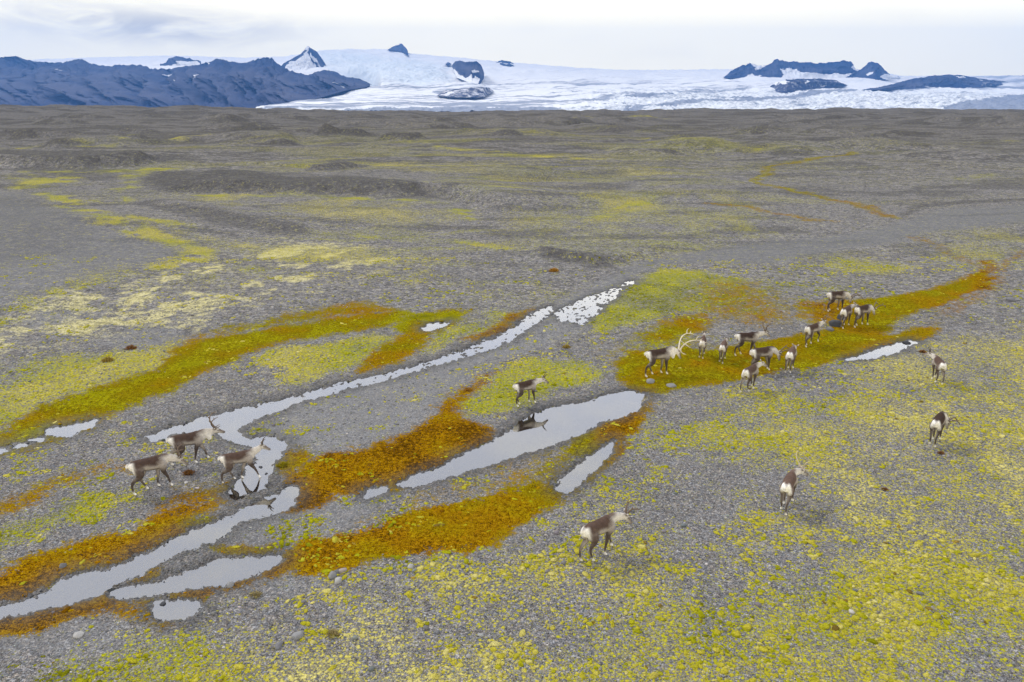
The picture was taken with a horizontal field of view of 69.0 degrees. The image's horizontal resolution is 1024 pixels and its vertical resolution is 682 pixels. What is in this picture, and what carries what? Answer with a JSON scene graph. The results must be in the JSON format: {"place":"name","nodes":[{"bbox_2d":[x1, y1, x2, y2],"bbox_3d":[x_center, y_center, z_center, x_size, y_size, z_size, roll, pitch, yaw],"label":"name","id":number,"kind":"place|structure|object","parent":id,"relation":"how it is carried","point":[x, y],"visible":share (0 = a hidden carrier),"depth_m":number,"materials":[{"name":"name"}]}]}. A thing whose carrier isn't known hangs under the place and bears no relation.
{"place":"outdoors","nodes":[
{"label":"outdoors","id":0,"kind":"place"},
{"bbox_2d":[59,563,66,568],"bbox_3d":[-12.423,6.226,20.605,0.183,0.185,0.206,7,20,19],"label":"rock","id":1,"kind":"object","parent":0,"point":[62,565],"visible":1,"depth_m":20.56,"materials":[{"name":"stone"}]},
{"bbox_2d":[160,56,200,65],"bbox_3d":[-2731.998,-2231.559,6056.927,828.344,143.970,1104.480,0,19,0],"label":"mountain range","id":2,"kind":"structure","parent":0,"point":[177,61],"depth_m":5768.85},
{"bbox_2d":[0,56,370,107],"bbox_3d":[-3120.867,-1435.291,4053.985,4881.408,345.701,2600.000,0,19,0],"label":"mountain range","id":3,"kind":"structure","parent":0,"point":[263,81],"depth_m":3712.22,"materials":[{"name":"blue stone"}]},
{"bbox_2d":[282,46,325,70],"bbox_3d":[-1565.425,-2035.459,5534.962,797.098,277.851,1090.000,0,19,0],"label":"mountain","id":4,"kind":"structure","parent":0,"point":[308,57],"depth_m":5302.54,"materials":[{"name":"white snow"}]},
{"bbox_2d":[146,306,553,441],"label":"stream","id":5,"kind":"structure","parent":0,"point":[232,422],"depth_m":32.26,"materials":[{"name":"liquid"}]},
{"bbox_2d":[388,44,408,55],"bbox_3d":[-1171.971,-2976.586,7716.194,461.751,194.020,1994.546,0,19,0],"label":"rocky peak","id":6,"kind":"structure","parent":0,"point":[401,48],"depth_m":7402.51,"materials":[{"name":"blue stone"}]},
{"bbox_2d":[437,87,493,96],"bbox_3d":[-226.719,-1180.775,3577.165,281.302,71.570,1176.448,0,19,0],"label":"hill","id":7,"kind":"structure","parent":0,"point":[474,92],"depth_m":3161.55,"materials":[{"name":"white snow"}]},
{"bbox_2d":[452,60,483,83],"bbox_3d":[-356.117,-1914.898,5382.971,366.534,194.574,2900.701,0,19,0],"label":"rocky peak","id":8,"kind":"structure","parent":0,"point":[471,71],"depth_m":4282.49,"materials":[{"name":"blue stone"}]},
{"bbox_2d":[497,60,513,64],"bbox_3d":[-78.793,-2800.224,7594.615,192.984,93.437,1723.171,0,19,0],"label":"rocky peak","id":9,"kind":"structure","parent":0,"point":[503,62],"depth_m":7115.36,"materials":[{"name":"blue stone"}]},
{"bbox_2d":[0,104,1023,681],"bbox_3d":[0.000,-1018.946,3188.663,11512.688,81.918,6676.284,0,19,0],"label":"ground","id":10,"kind":"structure","parent":0,"point":[342,192],"depth_m":36.22,"materials":[{"name":"grey gravel"}]},
{"bbox_2d":[0,446,13,453],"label":"puddle","id":11,"kind":"object","parent":10,"relation":"on","point":[2,450],"visible":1,"depth_m":27.41,"materials":[{"name":"liquid"}]},
{"bbox_2d":[5,441,35,448],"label":"puddle","id":12,"kind":"object","parent":10,"relation":"on","point":[17,446],"visible":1,"depth_m":27.80,"materials":[{"name":"liquid"}]},
{"bbox_2d":[28,435,51,442],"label":"puddle","id":13,"kind":"object","parent":10,"relation":"on","point":[38,439],"visible":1,"depth_m":28.24,"materials":[{"name":"liquid"}]},
{"bbox_2d":[40,419,97,437],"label":"puddle","id":14,"kind":"object","parent":10,"relation":"on","point":[67,431],"visible":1,"depth_m":29.11,"materials":[{"name":"liquid"}]},
{"bbox_2d":[73,631,83,638],"bbox_3d":[-10.482,7.101,18.017,0.266,0.140,0.247,17,25,41],"label":"rock","id":15,"kind":"object","parent":10,"relation":"on","point":[78,634],"visible":1,"depth_m":17.96,"materials":[{"name":"stone"}]},
{"bbox_2d":[101,357,113,361],"bbox_3d":[-19.798,0.871,36.434,0.650,0.252,0.638,0,19,0],"label":"tussock","id":16,"kind":"object","parent":10,"relation":"on","point":[105,359],"visible":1,"depth_m":36.39,"materials":[{"name":"plant"}]},
{"bbox_2d":[125,345,136,349],"bbox_3d":[-19.484,0.301,38.099,0.670,0.256,0.629,0,19,0],"label":"tussock","id":17,"kind":"object","parent":10,"relation":"on","point":[129,347],"visible":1,"depth_m":38.05,"materials":[{"name":"brown plant"}]},
{"bbox_2d":[125,443,187,495],"bbox_3d":[-11.649,4.238,24.524,1.850,1.323,0.478,-11,21,-29],"label":"reindeer","id":18,"kind":"object","parent":10,"relation":"on","point":[139,468],"visible":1,"depth_m":24.32,"materials":[{"name":"fur"}]},
{"bbox_2d":[182,469,194,475],"bbox_3d":[-11.138,4.502,25.669,0.524,0.197,0.454,0,19,0],"label":"tussock","id":19,"kind":"object","parent":10,"relation":"on","point":[188,472],"visible":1,"depth_m":25.63,"materials":[{"name":"brown plant"}]},
{"bbox_2d":[166,411,224,465],"bbox_3d":[-11.108,3.482,26.226,1.943,1.676,0.591,-10,21,-26],"label":"reindeer","id":20,"kind":"object","parent":10,"relation":"on","point":[196,438],"visible":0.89,"depth_m":26.06,"materials":[{"name":"fur"}]},
{"bbox_2d":[227,581,233,587],"bbox_3d":[-7.500,6.487,19.843,0.209,0.172,0.237,3,19,10],"label":"rock","id":21,"kind":"object","parent":10,"relation":"on","point":[230,584],"visible":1,"depth_m":19.79,"materials":[{"name":"stone"}]},
{"bbox_2d":[217,436,269,482],"bbox_3d":[-9.036,4.031,25.221,1.706,1.421,0.420,-8,20,-23],"label":"reindeer","id":22,"kind":"object","parent":10,"relation":"on","point":[229,461],"visible":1,"depth_m":25.04,"materials":[{"name":"fur"}]},
{"bbox_2d":[248,590,262,598],"bbox_3d":[-6.689,6.601,19.447,0.396,0.154,0.348,0,19,0],"label":"tussock","id":23,"kind":"object","parent":10,"relation":"on","point":[255,593],"visible":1,"depth_m":19.45,"materials":[{"name":"beige plant"}]},
{"bbox_2d":[275,641,283,649],"bbox_3d":[-5.539,7.228,17.697,0.166,0.124,0.300,4,19,12],"label":"rock","id":24,"kind":"object","parent":10,"relation":"on","point":[278,645],"visible":1,"depth_m":17.65,"materials":[{"name":"stone"}]},
{"bbox_2d":[275,461,287,467],"bbox_3d":[-8.055,4.323,26.158,0.542,0.195,0.503,0,19,0],"label":"tussock","id":25,"kind":"object","parent":10,"relation":"on","point":[282,464],"visible":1,"depth_m":26.12,"materials":[{"name":"plant"}]},
{"bbox_2d":[291,630,303,640],"bbox_3d":[-5.168,7.108,18.009,0.276,0.152,0.333,9,20,25],"label":"rock","id":26,"kind":"object","parent":10,"relation":"on","point":[297,635],"visible":1,"depth_m":17.92,"materials":[{"name":"stone"}]},
{"bbox_2d":[328,571,336,578],"bbox_3d":[-4.863,6.352,20.211,0.202,0.223,0.297,6,20,18],"label":"rock","id":27,"kind":"object","parent":10,"relation":"on","point":[332,574],"visible":0.98,"depth_m":20.14,"materials":[{"name":"stone"}]},
{"bbox_2d":[326,629,341,637],"bbox_3d":[-4.353,7.074,18.063,0.420,0.156,0.372,0,19,0],"label":"tussock","id":28,"kind":"object","parent":10,"relation":"on","point":[332,632],"visible":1,"depth_m":18.05,"materials":[{"name":"beige plant"}]},
{"bbox_2d":[335,577,341,583],"bbox_3d":[-4.668,6.437,20.007,0.170,0.177,0.268,1,19,3],"label":"rock","id":29,"kind":"object","parent":10,"relation":"on","point":[338,580],"visible":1,"depth_m":19.93,"materials":[{"name":"stone"}]},
{"bbox_2d":[339,568,346,573],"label":"rock","id":30,"kind":"object","parent":10,"relation":"on","point":[341,570],"visible":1,"depth_m":20.36,"materials":[{"name":"stone"}]},
{"bbox_2d":[421,322,449,330],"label":"puddle","id":31,"kind":"object","parent":10,"relation":"on","point":[432,326],"visible":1,"depth_m":41.83,"materials":[{"name":"liquid"}]},
{"bbox_2d":[0,275,995,629],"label":"carpet moss","id":32,"kind":"object","parent":10,"relation":"on","point":[68,609],"visible":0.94,"depth_m":28.01,"materials":[{"name":"orange plant"}]},
{"bbox_2d":[0,252,1023,681],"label":"moss cushions","id":33,"kind":"object","parent":10,"relation":"on","point":[838,608],"visible":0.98,"depth_m":21.28,"materials":[{"name":"yellow plant"}]},
{"bbox_2d":[0,297,1023,681],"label":"loose stones","id":34,"kind":"object","parent":10,"relation":"on","point":[564,561],"visible":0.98,"depth_m":21.95,"materials":[{"name":"grey gravel"}]},
{"bbox_2d":[513,374,548,406],"bbox_3d":[0.764,2.026,31.203,1.701,1.233,0.412,-10,21,-28],"label":"reindeer","id":35,"kind":"object","parent":10,"relation":"on","point":[521,387],"visible":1,"depth_m":30.98,"materials":[{"name":"fur"}]},
{"bbox_2d":[548,267,558,271],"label":"tussock","id":36,"kind":"object","parent":10,"relation":"on","point":[553,270],"visible":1,"depth_m":54.37,"materials":[{"name":"orange plant"}]},
{"bbox_2d":[579,500,639,560],"bbox_3d":[2.713,5.386,21.043,2.048,1.382,0.547,-10,21,-28],"label":"reindeer","id":37,"kind":"object","parent":10,"relation":"on","point":[592,531],"visible":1,"depth_m":20.73,"materials":[{"name":"fur"}]},
{"bbox_2d":[646,378,654,383],"bbox_3d":[6.262,1.822,33.662,0.374,0.288,0.443,1,19,4],"label":"rock","id":38,"kind":"object","parent":10,"relation":"on","point":[650,381],"visible":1,"depth_m":33.51,"materials":[{"name":"stone"}]},
{"bbox_2d":[666,383,675,386],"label":"rock","id":39,"kind":"object","parent":10,"relation":"on","point":[671,385],"visible":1,"depth_m":33.11,"materials":[{"name":"stone"}]},
{"bbox_2d":[644,328,706,376],"bbox_3d":[7.453,0.621,34.304,2.904,1.931,1.273,-7,20,-19],"label":"reindeer","id":40,"kind":"object","parent":10,"relation":"on","point":[662,354],"visible":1,"depth_m":34.16,"materials":[{"name":"fur"}]},
{"bbox_2d":[698,331,707,358],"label":"reindeer","id":41,"kind":"object","parent":10,"relation":"on","point":[701,343],"visible":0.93,"depth_m":36.51,"materials":[{"name":"fur"}]},
{"bbox_2d":[718,337,729,363],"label":"reindeer","id":42,"kind":"object","parent":10,"relation":"on","point":[723,346],"visible":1,"depth_m":35.91,"materials":[{"name":"fur"}]},
{"bbox_2d":[734,320,772,355],"bbox_3d":[11.891,-0.136,36.884,1.919,1.686,0.591,-3,19,-9],"label":"reindeer","id":43,"kind":"object","parent":10,"relation":"on","point":[752,337],"visible":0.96,"depth_m":36.71,"materials":[{"name":"fur"}]},
{"bbox_2d":[740,359,767,391],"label":"reindeer","id":44,"kind":"object","parent":10,"relation":"on","point":[749,372],"visible":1,"depth_m":32.37,"materials":[{"name":"fur"}]},
{"bbox_2d":[750,345,789,369],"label":"reindeer","id":45,"kind":"object","parent":10,"relation":"on","point":[767,352],"visible":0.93,"depth_m":34.63,"materials":[{"name":"fur"}]},
{"bbox_2d":[785,344,798,372],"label":"reindeer","id":46,"kind":"object","parent":10,"relation":"on","point":[791,353],"visible":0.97,"depth_m":34.54,"materials":[{"name":"fur"}]},
{"bbox_2d":[779,451,809,514],"bbox_3d":[8.850,4.502,23.492,0.585,1.497,1.783,16,24,40],"label":"reindeer","id":47,"kind":"object","parent":10,"relation":"on","point":[788,485],"visible":1,"depth_m":23.18,"materials":[{"name":"fur"}]},
{"bbox_2d":[804,316,827,346],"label":"reindeer","id":48,"kind":"object","parent":10,"relation":"on","point":[809,330],"visible":1,"depth_m":38.18,"materials":[{"name":"fur"}]},
{"bbox_2d":[829,320,841,326],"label":"rock","id":49,"kind":"object","parent":10,"relation":"on","point":[834,323],"visible":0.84,"depth_m":41.43,"materials":[{"name":"stone"}]},
{"bbox_2d":[826,291,862,311],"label":"reindeer","id":50,"kind":"object","parent":10,"relation":"on","point":[838,295],"visible":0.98,"depth_m":44.08,"materials":[{"name":"fur"}]},
{"bbox_2d":[840,301,859,328],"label":"reindeer","id":51,"kind":"object","parent":10,"relation":"on","point":[845,311],"visible":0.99,"depth_m":41.13,"materials":[{"name":"fur"}]},
{"bbox_2d":[854,301,885,326],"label":"reindeer","id":52,"kind":"object","parent":10,"relation":"on","point":[860,311],"visible":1,"depth_m":41.42,"materials":[{"name":"fur"}]},
{"bbox_2d":[845,340,918,360],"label":"pool","id":53,"kind":"structure","parent":10,"relation":"in","point":[888,350],"depth_m":37.82,"materials":[{"name":"liquid"}]},
{"bbox_2d":[922,347,946,384],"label":"reindeer","id":54,"kind":"object","parent":10,"relation":"on","point":[938,362],"visible":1,"depth_m":33.39,"materials":[{"name":"fur"}]},
{"bbox_2d":[929,411,959,446],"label":"reindeer","id":55,"kind":"object","parent":10,"relation":"on","point":[940,420],"visible":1,"depth_m":27.47,"materials":[{"name":"fur"}]},
{"bbox_2d":[1005,297,1015,301],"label":"rock","id":56,"kind":"object","parent":10,"relation":"on","point":[1011,299],"visible":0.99,"depth_m":46.56,"materials":[{"name":"stone"}]},
{"bbox_2d":[0,0,1023,75],"label":"sky","id":57,"kind":"structure","parent":0,"point":[904,37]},
{"bbox_2d":[31,49,1023,111],"bbox_3d":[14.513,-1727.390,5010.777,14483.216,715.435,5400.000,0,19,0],"label":"glacier","id":58,"kind":"object","parent":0,"point":[397,80],"visible":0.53,"depth_m":3899.07,"materials":[{"name":"white ice"}]},
{"bbox_2d":[552,288,621,324],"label":"stream","id":59,"kind":"structure","parent":0,"point":[591,311],"depth_m":45.29,"materials":[{"name":"liquid"}]},
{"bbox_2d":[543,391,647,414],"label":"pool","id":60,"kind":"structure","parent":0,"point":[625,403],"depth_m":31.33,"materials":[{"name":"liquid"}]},
{"bbox_2d":[770,78,845,92],"bbox_3d":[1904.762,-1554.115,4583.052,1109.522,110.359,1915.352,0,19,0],"label":"hill","id":61,"kind":"structure","parent":0,"point":[789,86],"depth_m":3992.79,"materials":[{"name":"blue stone"}]},
{"bbox_2d":[724,59,899,79],"bbox_3d":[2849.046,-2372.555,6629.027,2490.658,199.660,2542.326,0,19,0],"label":"mountain","id":62,"kind":"structure","parent":0,"point":[777,68],"depth_m":5739.93,"materials":[{"name":"blue stone"}]},
{"bbox_2d":[863,74,1004,90],"bbox_3d":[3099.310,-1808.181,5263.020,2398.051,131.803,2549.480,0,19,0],"label":"hill","id":63,"kind":"structure","parent":0,"point":[951,81],"depth_m":4836.65,"materials":[{"name":"blue stone"}]}
]}

